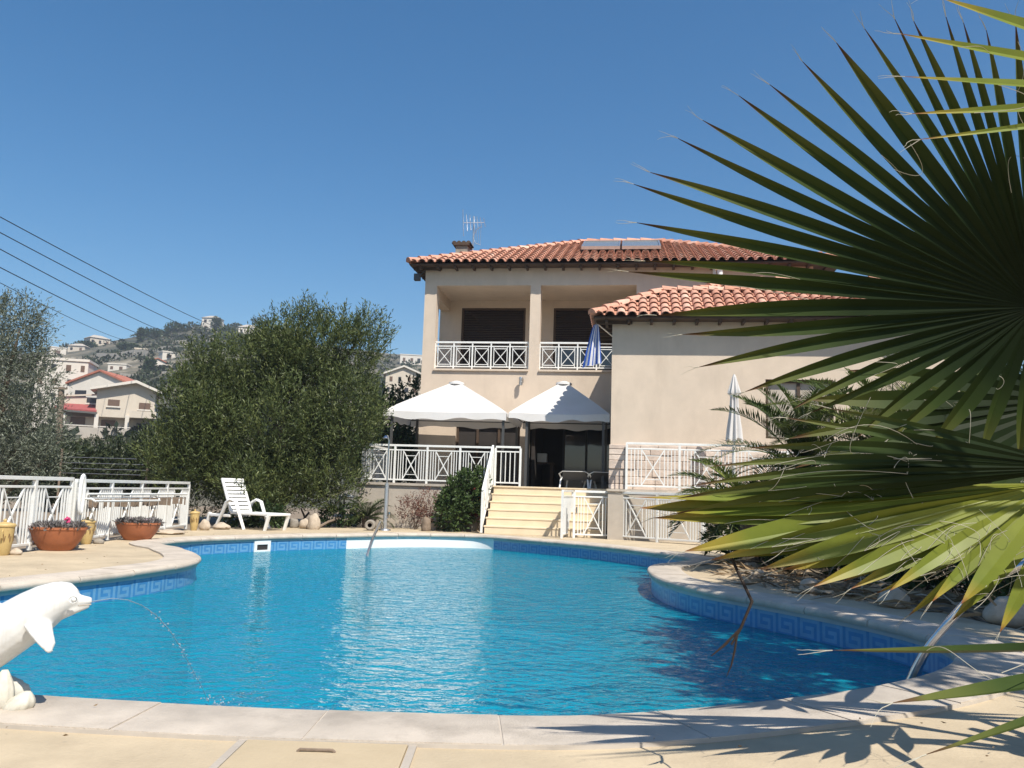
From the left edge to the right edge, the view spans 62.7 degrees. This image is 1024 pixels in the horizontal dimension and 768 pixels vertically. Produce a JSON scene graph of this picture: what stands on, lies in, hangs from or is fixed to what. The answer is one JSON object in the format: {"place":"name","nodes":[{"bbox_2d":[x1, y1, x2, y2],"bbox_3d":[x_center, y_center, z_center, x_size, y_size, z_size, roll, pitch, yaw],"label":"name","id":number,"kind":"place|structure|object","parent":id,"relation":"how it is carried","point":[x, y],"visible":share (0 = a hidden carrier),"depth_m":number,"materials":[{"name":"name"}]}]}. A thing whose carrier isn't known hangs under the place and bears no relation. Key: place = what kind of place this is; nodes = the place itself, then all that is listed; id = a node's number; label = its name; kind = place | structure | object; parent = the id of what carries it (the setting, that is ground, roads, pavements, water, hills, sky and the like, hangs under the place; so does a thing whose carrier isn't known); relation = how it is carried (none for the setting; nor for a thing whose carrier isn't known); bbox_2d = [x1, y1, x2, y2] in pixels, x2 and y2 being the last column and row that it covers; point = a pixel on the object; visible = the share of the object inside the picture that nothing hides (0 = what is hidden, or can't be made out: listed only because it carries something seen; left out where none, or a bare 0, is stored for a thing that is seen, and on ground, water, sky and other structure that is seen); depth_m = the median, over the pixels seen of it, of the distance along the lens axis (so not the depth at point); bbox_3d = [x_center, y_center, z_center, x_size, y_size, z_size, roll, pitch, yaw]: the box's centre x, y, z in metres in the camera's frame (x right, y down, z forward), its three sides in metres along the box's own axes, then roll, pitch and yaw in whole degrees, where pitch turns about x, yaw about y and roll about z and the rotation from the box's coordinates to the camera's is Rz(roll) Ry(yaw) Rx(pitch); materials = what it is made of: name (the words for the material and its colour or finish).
{"place":"outdoors","nodes":[
{"label":"outdoors","id":0,"kind":"place"},
{"bbox_2d":[0,547,928,715],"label":"pool water","id":1,"kind":"structure","parent":0,"point":[448,630],"depth_m":6.86,"materials":[{"name":"liquid"}]},
{"bbox_2d":[92,598,239,705],"bbox_3d":[-1.790,1.404,4.289,0.210,0.729,1.216,0,-8,17],"label":"water jet","id":2,"kind":"object","parent":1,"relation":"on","point":[209,695],"visible":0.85,"depth_m":4.33,"materials":[{"name":"white"}]},
{"bbox_2d":[467,487,487,530],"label":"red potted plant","id":3,"kind":"object","parent":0,"point":[473,527],"visible":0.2,"depth_m":20.20,"materials":[{"name":"green plant"}]},
{"bbox_2d":[0,527,1023,767],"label":"pool deck","id":4,"kind":"structure","parent":0,"point":[891,743],"depth_m":3.38,"materials":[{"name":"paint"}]},
{"bbox_2d":[0,519,16,555],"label":"ceramic urn","id":5,"kind":"object","parent":4,"relation":"on","point":[7,530],"visible":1,"depth_m":10.47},
{"bbox_2d":[25,516,91,550],"bbox_3d":[-6.208,2.035,11.491,0.868,0.468,0.722,2,-7,0],"label":"flower bowl","id":6,"kind":"object","parent":4,"relation":"on","point":[67,534],"visible":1,"depth_m":11.30,"materials":[{"name":"ceramic"}]},
{"bbox_2d":[112,516,164,540],"bbox_3d":[-6.133,2.367,13.832,0.846,0.402,0.661,2,-7,0],"label":"flower bowl","id":7,"kind":"object","parent":4,"relation":"on","point":[136,528],"visible":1,"depth_m":13.65,"materials":[{"name":"ceramic"}]},
{"bbox_2d":[156,529,184,534],"bbox_3d":[-6.397,2.752,15.637,0.594,0.104,0.605,2,-7,0],"label":"rock","id":8,"kind":"object","parent":4,"relation":"on","point":[169,531],"visible":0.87,"depth_m":15.43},
{"bbox_2d":[190,509,199,530],"bbox_3d":[-6.428,2.746,17.003,0.201,0.429,0.201,8,-10,-42],"label":"ceramic urn","id":9,"kind":"object","parent":4,"relation":"on","point":[194,518],"visible":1,"depth_m":16.93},
{"bbox_2d":[206,478,290,530],"bbox_3d":[-5.739,2.609,18.267,1.949,1.088,0.814,-2,-8,30],"label":"sun lounger","id":10,"kind":"object","parent":4,"relation":"on","point":[248,512],"visible":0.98,"depth_m":18.29,"materials":[{"name":"white plastic"}]},
{"bbox_2d":[209,739,416,767],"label":"deck hatch","id":11,"kind":"object","parent":4,"relation":"on","point":[245,753],"visible":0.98,"depth_m":3.08,"materials":[{"name":"beige stone"}]},
{"bbox_2d":[307,513,320,529],"bbox_3d":[-4.431,3.106,18.761,0.304,0.446,0.226,2,-7,0],"label":"rock","id":12,"kind":"object","parent":4,"relation":"on","point":[314,523],"visible":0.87,"depth_m":18.70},
{"bbox_2d":[379,435,390,530],"bbox_3d":[-2.883,2.263,19.282,0.280,2.177,0.516,2,-7,0],"label":"garden shower","id":13,"kind":"object","parent":4,"relation":"on","point":[386,515],"visible":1,"depth_m":19.30,"materials":[{"name":"metal"}]},
{"bbox_2d":[390,486,449,529],"bbox_3d":[-2.136,2.975,20.273,1.677,1.085,1.086,2,-7,0],"label":"reddish shrub","id":14,"kind":"object","parent":4,"relation":"on","point":[418,510],"visible":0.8,"depth_m":20.19,"materials":[{"name":"brown plant"}]},
{"bbox_2d":[0,537,952,672],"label":"pool basin","id":15,"kind":"object","parent":4,"relation":"in","point":[833,632],"visible":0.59,"depth_m":9.24,"materials":[{"name":"tile"}]},
{"bbox_2d":[253,540,270,551],"bbox_3d":[-4.648,3.025,15.612,0.042,0.235,0.360,-4,-9,37],"label":"pool skimmer","id":16,"kind":"object","parent":15,"relation":"attached to","point":[262,546],"visible":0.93,"depth_m":15.60,"materials":[{"name":"white plastic"}]},
{"bbox_2d":[0,532,1023,745],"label":"pool coping","id":17,"kind":"object","parent":4,"relation":"on","point":[810,711],"visible":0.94,"depth_m":3.71,"materials":[{"name":"stone"}]},
{"bbox_2d":[0,582,91,710],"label":"dolphin statue","id":18,"kind":"object","parent":17,"relation":"on","point":[32,616],"visible":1,"depth_m":3.58,"materials":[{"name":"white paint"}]},
{"bbox_2d":[0,534,1012,749],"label":"pool coping joint","id":19,"kind":"object","parent":17,"relation":"on","point":[502,746],"visible":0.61,"depth_m":3.32,"materials":[{"name":"concrete"}]},
{"bbox_2d":[906,558,1023,678],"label":"pool ladder","id":20,"kind":"object","parent":17,"relation":"attached to","point":[916,669],"visible":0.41,"depth_m":4.79,"materials":[{"name":"silver metal"}]},
{"bbox_2d":[483,486,607,537],"bbox_3d":[0.821,2.981,19.685,2.791,1.123,1.215,1,-7,8],"label":"outdoor stairs","id":21,"kind":"structure","parent":4,"relation":"on","point":[520,510],"depth_m":19.66,"materials":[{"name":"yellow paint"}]},
{"bbox_2d":[480,445,493,532],"bbox_3d":[-0.583,2.454,19.965,0.050,2.072,1.340,1,-7,8],"label":"stair handrail","id":22,"kind":"object","parent":21,"relation":"attached to","point":[485,493],"visible":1,"depth_m":19.80,"materials":[{"name":"metal"}]},
{"bbox_2d":[560,490,573,538],"bbox_3d":[1.251,2.919,18.963,0.051,1.050,1.451,0,-7,13],"label":"pool fence","id":23,"kind":"object","parent":4,"relation":"on","point":[566,505],"visible":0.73,"depth_m":18.71,"materials":[{"name":"metal"}]},
{"bbox_2d":[572,490,607,537],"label":"garden gate","id":24,"kind":"structure","parent":4,"relation":"on","point":[574,505],"depth_m":18.59,"materials":[{"name":"metal"}]},
{"bbox_2d":[622,492,703,543],"bbox_3d":[3.097,2.840,17.887,2.130,1.050,0.050,-4,-9,38],"label":"pool fence","id":25,"kind":"object","parent":4,"relation":"on","point":[657,538],"visible":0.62,"depth_m":17.91,"materials":[{"name":"metal"}]},
{"bbox_2d":[799,578,820,593],"bbox_3d":[3.240,2.206,9.121,0.215,0.192,0.214,7,-9,-37],"label":"rock","id":26,"kind":"object","parent":4,"relation":"on","point":[807,580],"visible":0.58,"depth_m":9.07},
{"bbox_2d":[609,0,1023,767],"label":"fan palm","id":27,"kind":"object","parent":4,"relation":"on","point":[917,494],"visible":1,"depth_m":3.06,"materials":[{"name":"green plant"}]},
{"bbox_2d":[876,587,911,607],"bbox_3d":[3.683,2.076,8.120,0.319,0.242,0.300,2,-7,0],"label":"rock","id":28,"kind":"object","parent":4,"relation":"on","point":[897,593],"visible":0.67,"depth_m":8.02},
{"bbox_2d":[0,327,1023,508],"bbox_3d":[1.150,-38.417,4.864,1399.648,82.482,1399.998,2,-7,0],"label":"hillside","id":29,"kind":"structure","parent":0,"point":[135,364],"depth_m":251.68,"materials":[{"name":"plant"}]},
{"bbox_2d":[54,387,67,442],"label":"utility pole","id":30,"kind":"object","parent":29,"relation":"on","point":[60,393],"visible":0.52,"depth_m":60.01,"materials":[{"name":"brown wood"}]},
{"bbox_2d":[32,356,98,427],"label":"apartment building","id":31,"kind":"structure","parent":29,"relation":"on","point":[84,366],"depth_m":115.99,"materials":[{"name":"paint"}]},
{"bbox_2d":[67,344,89,351],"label":"hill house","id":32,"kind":"structure","parent":29,"relation":"on","point":[75,347],"depth_m":321.28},
{"bbox_2d":[0,267,177,339],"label":"overhead cable","id":33,"kind":"object","parent":29,"relation":"on","point":[75,305],"visible":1,"depth_m":43.99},
{"bbox_2d":[83,335,109,345],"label":"hill house","id":34,"kind":"structure","parent":29,"relation":"on","point":[98,339],"depth_m":333.39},
{"bbox_2d":[65,369,132,397],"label":"town house","id":35,"kind":"structure","parent":29,"relation":"on","point":[83,384],"depth_m":112.72,"materials":[{"name":"paint"}]},
{"bbox_2d":[0,249,202,337],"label":"overhead cable","id":36,"kind":"object","parent":29,"relation":"on","point":[80,291],"visible":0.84,"depth_m":41.23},
{"bbox_2d":[54,380,164,438],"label":"gabled house","id":37,"kind":"structure","parent":29,"relation":"on","point":[126,405],"depth_m":100.20,"materials":[{"name":"paint"}]},
{"bbox_2d":[70,417,84,424],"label":"window","id":38,"kind":"structure","parent":37,"relation":"in","point":[75,420],"depth_m":99.68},
{"bbox_2d":[0,232,232,335],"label":"overhead cable","id":39,"kind":"object","parent":29,"relation":"on","point":[93,281],"visible":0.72,"depth_m":41.30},
{"bbox_2d":[107,363,131,370],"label":"hill house","id":40,"kind":"structure","parent":29,"relation":"on","point":[115,366],"depth_m":233.54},
{"bbox_2d":[0,217,242,334],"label":"overhead cable","id":41,"kind":"object","parent":29,"relation":"on","point":[100,270],"visible":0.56,"depth_m":39.66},
{"bbox_2d":[96,349,148,359],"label":"terrace wall","id":42,"kind":"structure","parent":29,"relation":"on","point":[144,353],"depth_m":270.08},
{"bbox_2d":[115,341,139,349],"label":"ridge tree","id":43,"kind":"object","parent":29,"relation":"on","point":[123,345],"visible":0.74,"depth_m":308.43,"materials":[{"name":"green plant"}]},
{"bbox_2d":[134,327,144,342],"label":"cypress","id":44,"kind":"object","parent":29,"relation":"on","point":[139,337],"visible":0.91,"depth_m":325.38,"materials":[{"name":"green plant"}]},
{"bbox_2d":[142,356,158,372],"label":"ridge tree","id":45,"kind":"object","parent":29,"relation":"on","point":[149,363],"visible":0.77,"depth_m":223.20,"materials":[{"name":"green plant"}]},
{"bbox_2d":[144,327,170,339],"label":"ridge tree","id":46,"kind":"object","parent":29,"relation":"on","point":[154,333],"visible":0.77,"depth_m":329.80,"materials":[{"name":"green plant"}]},
{"bbox_2d":[158,350,175,359],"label":"hill house","id":47,"kind":"structure","parent":29,"relation":"on","point":[163,355],"depth_m":246.36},
{"bbox_2d":[164,321,192,331],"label":"ridge tree","id":48,"kind":"object","parent":29,"relation":"on","point":[176,326],"visible":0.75,"depth_m":341.94,"materials":[{"name":"green plant"}]},
{"bbox_2d":[201,316,223,328],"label":"hill house","id":49,"kind":"structure","parent":29,"relation":"on","point":[206,319],"depth_m":349.82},
{"bbox_2d":[0,321,437,468],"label":"hill scrub","id":50,"kind":"object","parent":29,"relation":"on","point":[150,347],"visible":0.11,"depth_m":259.61,"materials":[{"name":"green plant"}]},
{"bbox_2d":[383,365,420,434],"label":"apartment building","id":51,"kind":"structure","parent":29,"relation":"on","point":[397,373],"depth_m":120.91,"materials":[{"name":"paint"}]},
{"bbox_2d":[400,354,421,364],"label":"hill house","id":52,"kind":"structure","parent":29,"relation":"on","point":[414,358],"depth_m":330.81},
{"bbox_2d":[0,0,1023,367],"label":"sky","id":53,"kind":"structure","parent":0,"point":[224,159],"materials":[{"name":"blue"}]},
{"bbox_2d":[1,501,1023,630],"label":"ground","id":54,"kind":"structure","parent":0,"point":[294,515],"depth_m":20.73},
{"bbox_2d":[0,475,74,549],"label":"pool fence","id":55,"kind":"object","parent":54,"relation":"on","point":[32,508],"visible":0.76,"depth_m":11.37,"materials":[{"name":"metal"}]},
{"bbox_2d":[0,284,83,504],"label":"olive tree","id":56,"kind":"object","parent":54,"relation":"on","point":[13,447],"visible":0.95,"depth_m":14.07,"materials":[{"name":"green plant"}]},
{"bbox_2d":[0,434,106,510],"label":"hedge bush","id":57,"kind":"object","parent":54,"relation":"on","point":[84,464],"visible":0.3,"depth_m":24.61,"materials":[{"name":"green plant"}]},
{"bbox_2d":[80,517,95,543],"bbox_3d":[-6.426,2.212,12.698,0.232,0.407,0.232,5,-8,-22],"label":"ceramic urn","id":58,"kind":"object","parent":54,"relation":"on","point":[87,537],"visible":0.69,"depth_m":12.63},
{"bbox_2d":[43,437,135,508],"bbox_3d":[-13.762,2.859,26.739,3.304,2.420,3.343,6,-8,-29],"label":"hedge bush","id":59,"kind":"object","parent":54,"relation":"on","point":[112,463],"visible":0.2,"depth_m":26.76,"materials":[{"name":"green plant"}]},
{"bbox_2d":[61,433,131,458],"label":"hedge bush","id":60,"kind":"object","parent":54,"relation":"on","point":[98,439],"visible":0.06,"depth_m":44.54,"materials":[{"name":"green plant"}]},
{"bbox_2d":[55,449,148,514],"bbox_3d":[-10.904,2.712,22.295,3.033,1.950,0.058,-1,-8,20],"label":"wire fence","id":61,"kind":"object","parent":54,"relation":"on","point":[147,469],"visible":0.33,"depth_m":22.50,"materials":[{"name":"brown metal"}]},
{"bbox_2d":[81,435,166,495],"bbox_3d":[-13.414,3.050,28.816,3.544,2.582,3.449,2,-7,0],"label":"hedge bush","id":62,"kind":"object","parent":54,"relation":"on","point":[137,476],"visible":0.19,"depth_m":28.32,"materials":[{"name":"green plant"}]},
{"bbox_2d":[72,479,190,539],"bbox_3d":[-6.620,2.208,14.954,0.050,0.970,5.209,2,-7,-3],"label":"pool fence","id":63,"kind":"object","parent":54,"relation":"on","point":[166,513],"visible":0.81,"depth_m":14.46,"materials":[{"name":"metal"}]},
{"bbox_2d":[77,474,187,514],"bbox_3d":[-6.285,1.871,14.326,0.176,0.602,4.161,2,-7,0],"label":"drying rack","id":64,"kind":"object","parent":63,"relation":"hanging from","point":[124,501],"visible":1,"depth_m":13.52,"materials":[{"name":"white paint"}]},
{"bbox_2d":[115,422,191,508],"bbox_3d":[-12.622,2.894,29.774,2.838,3.177,2.976,6,-8,-32],"label":"hedge bush","id":65,"kind":"object","parent":54,"relation":"on","point":[138,434],"visible":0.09,"depth_m":29.33,"materials":[{"name":"green plant"}]},
{"bbox_2d":[220,501,260,527],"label":"shrub","id":66,"kind":"object","parent":54,"relation":"on","point":[235,522],"visible":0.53,"depth_m":18.62,"materials":[{"name":"green plant"}]},
{"bbox_2d":[124,288,400,526],"bbox_3d":[-6.003,0.480,20.961,6.400,6.135,4.756,2,-7,0],"label":"bushy tree","id":67,"kind":"object","parent":54,"relation":"on","point":[282,354],"visible":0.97,"depth_m":20.25,"materials":[{"name":"green plant"}]},
{"bbox_2d":[248,499,288,528],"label":"shrub","id":68,"kind":"object","parent":54,"relation":"on","point":[277,508],"visible":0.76,"depth_m":18.68,"materials":[{"name":"green plant"}]},
{"bbox_2d":[317,501,362,527],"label":"shrub","id":69,"kind":"object","parent":54,"relation":"on","point":[326,518],"visible":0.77,"depth_m":20.20,"materials":[{"name":"green plant"}]},
{"bbox_2d":[334,495,397,527],"bbox_3d":[-3.515,3.219,20.318,1.611,1.044,1.561,2,-7,0],"label":"cycad","id":70,"kind":"object","parent":54,"relation":"on","point":[366,513],"visible":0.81,"depth_m":20.18,"materials":[{"name":"green plant"}]},
{"bbox_2d":[342,372,420,482],"bbox_3d":[-3.857,1.970,27.230,3.443,5.137,4.189,2,-7,0],"label":"background tree","id":71,"kind":"object","parent":54,"relation":"on","point":[400,432],"visible":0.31,"depth_m":27.35,"materials":[{"name":"green plant"}]},
{"bbox_2d":[421,517,430,530],"bbox_3d":[-2.001,3.290,19.562,0.226,0.402,0.240,7,-9,-36],"label":"rock","id":72,"kind":"object","parent":54,"relation":"on","point":[426,523],"visible":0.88,"depth_m":19.48,"materials":[{"name":"brown stone"}]},
{"bbox_2d":[430,462,492,531],"bbox_3d":[-1.220,2.695,19.941,1.524,1.720,1.416,2,-7,0],"label":"round shrub","id":73,"kind":"object","parent":54,"relation":"on","point":[456,500],"visible":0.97,"depth_m":19.74,"materials":[{"name":"green plant"}]},
{"bbox_2d":[357,482,728,542],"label":"terrace","id":74,"kind":"structure","parent":54,"relation":"on","point":[614,517],"depth_m":18.47,"materials":[{"name":"stone"}]},
{"bbox_2d":[361,444,494,485],"bbox_3d":[-2.117,2.003,20.953,3.373,0.960,0.050,1,-7,8],"label":"terrace railing","id":75,"kind":"object","parent":74,"relation":"on","point":[426,480],"visible":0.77,"depth_m":20.96,"materials":[{"name":"metal"}]},
{"bbox_2d":[383,381,520,485],"bbox_3d":[-1.531,1.292,22.431,3.204,2.778,2.800,1,-7,8],"label":"gazebo","id":76,"kind":"object","parent":74,"relation":"on","point":[455,404],"visible":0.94,"depth_m":21.64,"materials":[{"name":"white fabric"}]},
{"bbox_2d":[493,446,521,485],"bbox_3d":[-0.104,2.020,20.674,0.670,0.980,0.050,1,-7,8],"label":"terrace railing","id":77,"kind":"object","parent":74,"relation":"on","point":[510,452],"visible":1,"depth_m":20.66,"materials":[{"name":"metal"}]},
{"bbox_2d":[529,453,554,486],"bbox_3d":[0.840,2.557,24.789,0.800,1.007,0.500,1,-7,8],"label":"chair","id":78,"kind":"object","parent":74,"relation":"on","point":[541,458],"visible":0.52,"depth_m":24.65,"materials":[{"name":"plastic"}]},
{"bbox_2d":[508,381,610,488],"bbox_3d":[1.331,1.315,22.034,2.534,2.808,2.800,1,-7,8],"label":"gazebo","id":79,"kind":"object","parent":74,"relation":"on","point":[563,405],"visible":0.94,"depth_m":21.21,"materials":[{"name":"white fabric"}]},
{"bbox_2d":[558,471,596,488],"bbox_3d":[1.618,2.371,20.758,0.818,0.412,0.694,-1,-8,22],"label":"terrace chair","id":80,"kind":"object","parent":74,"relation":"on","point":[575,475],"visible":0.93,"depth_m":20.57,"materials":[{"name":"white plastic"}]},
{"bbox_2d":[583,472,608,487],"bbox_3d":[2.215,2.379,20.675,0.818,0.412,0.694,3,-7,-7],"label":"terrace chair","id":81,"kind":"object","parent":74,"relation":"on","point":[596,476],"visible":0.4,"depth_m":20.44,"materials":[{"name":"white plastic"}]},
{"bbox_2d":[625,442,819,490],"bbox_3d":[4.814,1.837,18.270,4.650,1.040,0.053,1,-7,8],"label":"platform railing","id":82,"kind":"object","parent":74,"relation":"on","point":[679,445],"visible":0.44,"depth_m":18.43,"materials":[{"name":"metal"}]},
{"bbox_2d":[726,374,742,483],"bbox_3d":[4.839,1.066,18.280,0.520,2.574,0.520,2,-7,0],"label":"closed parasol","id":83,"kind":"object","parent":74,"relation":"on","point":[734,429],"visible":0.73,"depth_m":18.26,"materials":[{"name":"white fabric"}]},
{"bbox_2d":[406,237,959,490],"bbox_3d":[4.366,-0.439,26.056,14.447,9.682,13.977,1,-7,8],"label":"villa","id":84,"kind":"object","parent":54,"relation":"on","point":[646,388],"visible":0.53,"depth_m":23.86,"materials":[{"name":"beige paint"}]},
{"bbox_2d":[463,214,485,249],"bbox_3d":[-1.318,-4.989,28.798,0.796,2.119,0.420,3,-7,-9],"label":"television antenna","id":85,"kind":"object","parent":84,"relation":"on","point":[474,230],"visible":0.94,"depth_m":28.87,"materials":[{"name":"metal"}]},
{"bbox_2d":[434,341,528,368],"bbox_3d":[-0.880,-0.808,24.347,2.789,0.848,0.050,1,-7,8],"label":"balcony railing","id":86,"kind":"object","parent":84,"relation":"on","point":[491,346],"visible":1,"depth_m":24.34,"materials":[{"name":"metal"}]},
{"bbox_2d":[455,427,519,485],"bbox_3d":[-0.691,2.013,24.013,1.856,1.796,0.120,1,-7,8],"label":"terrace door","id":87,"kind":"structure","parent":84,"relation":"in","point":[465,436],"depth_m":24.02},
{"bbox_2d":[460,308,525,368],"bbox_3d":[-0.601,-1.242,26.584,2.053,2.338,0.120,1,-7,8],"label":"balcony door","id":88,"kind":"structure","parent":84,"relation":"in","point":[489,314],"depth_m":26.61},
{"bbox_2d":[539,342,611,369],"bbox_3d":[2.138,-0.768,23.926,2.746,0.848,0.050,1,-7,8],"label":"balcony railing","id":89,"kind":"object","parent":84,"relation":"on","point":[577,347],"visible":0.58,"depth_m":24.00,"materials":[{"name":"metal"}]},
{"bbox_2d":[552,346,611,369],"bbox_3d":[2.266,-0.612,26.128,2.000,1.150,0.120,1,-7,8],"label":"balcony railing","id":90,"kind":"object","parent":84,"relation":"in","point":[567,352],"depth_m":26.17,"materials":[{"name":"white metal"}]},
{"bbox_2d":[553,308,611,345],"bbox_3d":[2.301,-1.774,26.254,2.000,1.188,0.120,1,-7,8],"label":"balcony door","id":91,"kind":"structure","parent":84,"relation":"in","point":[559,317],"depth_m":26.30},
{"bbox_2d":[562,428,610,488],"bbox_3d":[2.640,2.260,25.700,2.192,1.935,0.120,1,-7,8],"label":"terrace door","id":92,"kind":"structure","parent":84,"relation":"in","point":[581,450],"depth_m":25.76,"materials":[{"name":"glass"}]},
{"bbox_2d":[582,324,611,367],"bbox_3d":[2.060,-0.912,19.806,0.746,1.079,0.238,3,-7,-7],"label":"flag","id":93,"kind":"object","parent":84,"relation":"attached to","point":[593,355],"visible":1,"depth_m":19.77,"materials":[{"name":"fabric"}]},
{"bbox_2d":[581,240,620,253],"bbox_3d":[2.810,-4.300,26.372,1.168,0.907,1.656,1,-7,8],"label":"solar panel","id":94,"kind":"object","parent":84,"relation":"on","point":[608,244],"visible":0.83,"depth_m":26.10,"materials":[{"name":"glass"}]},
{"bbox_2d":[622,240,660,253],"bbox_3d":[4.027,-4.284,26.203,1.168,0.907,1.656,1,-7,8],"label":"solar panel","id":95,"kind":"object","parent":84,"relation":"on","point":[641,244],"visible":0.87,"depth_m":25.90,"materials":[{"name":"glass"}]},
{"bbox_2d":[765,380,832,439],"bbox_3d":[6.548,0.590,19.212,1.491,1.358,0.120,1,-7,8],"label":"wing window","id":96,"kind":"structure","parent":84,"relation":"in","point":[796,387],"depth_m":19.25,"materials":[{"name":"glass"}]},
{"bbox_2d":[667,453,801,568],"bbox_3d":[3.268,1.814,11.752,2.314,1.655,2.267,2,-7,0],"label":"feather palm","id":97,"kind":"object","parent":54,"relation":"on","point":[722,475],"visible":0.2,"depth_m":11.70,"materials":[{"name":"green plant"}]},
{"bbox_2d":[699,523,776,562],"bbox_3d":[3.808,2.316,13.156,1.758,1.138,1.356,6,-8,-30],"label":"shrub","id":98,"kind":"object","parent":54,"relation":"on","point":[726,551],"visible":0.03,"depth_m":12.99,"materials":[{"name":"green plant"}]},
{"bbox_2d":[693,381,879,536],"bbox_3d":[4.338,1.345,12.597,3.328,2.863,3.336,2,-7,0],"label":"feather palm","id":99,"kind":"object","parent":54,"relation":"on","point":[789,429],"visible":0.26,"depth_m":12.44,"materials":[{"name":"green plant"}]},
{"bbox_2d":[758,554,863,575],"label":"shrub","id":100,"kind":"object","parent":54,"relation":"on","point":[778,558],"visible":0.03,"depth_m":11.32,"materials":[{"name":"green plant"}]},
{"bbox_2d":[702,550,1023,628],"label":"dry palm litter","id":101,"kind":"object","parent":54,"relation":"on","point":[837,589],"visible":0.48,"depth_m":8.97,"materials":[{"name":"plant"}]},
{"bbox_2d":[764,353,1023,580],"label":"feather palm","id":102,"kind":"object","parent":54,"relation":"on","point":[851,417],"visible":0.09,"depth_m":11.19,"materials":[{"name":"green plant"}]},
{"bbox_2d":[847,559,992,597],"bbox_3d":[4.804,1.868,9.591,1.864,1.109,1.596,8,-10,-42],"label":"shrub","id":103,"kind":"object","parent":54,"relation":"on","point":[933,582],"visible":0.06,"depth_m":9.26,"materials":[{"name":"green plant"}]},
{"bbox_2d":[948,527,1018,605],"bbox_3d":[5.162,1.692,7.954,2.000,1.142,1.445,6,-8,-30],"label":"shrub","id":104,"kind":"object","parent":54,"relation":"on","point":[1004,590],"visible":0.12,"depth_m":7.97,"materials":[{"name":"green plant"}]},
{"bbox_2d":[982,596,1023,628],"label":"rock","id":105,"kind":"object","parent":54,"relation":"on","point":[992,613],"visible":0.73,"depth_m":7.12,"materials":[{"name":"stone"}]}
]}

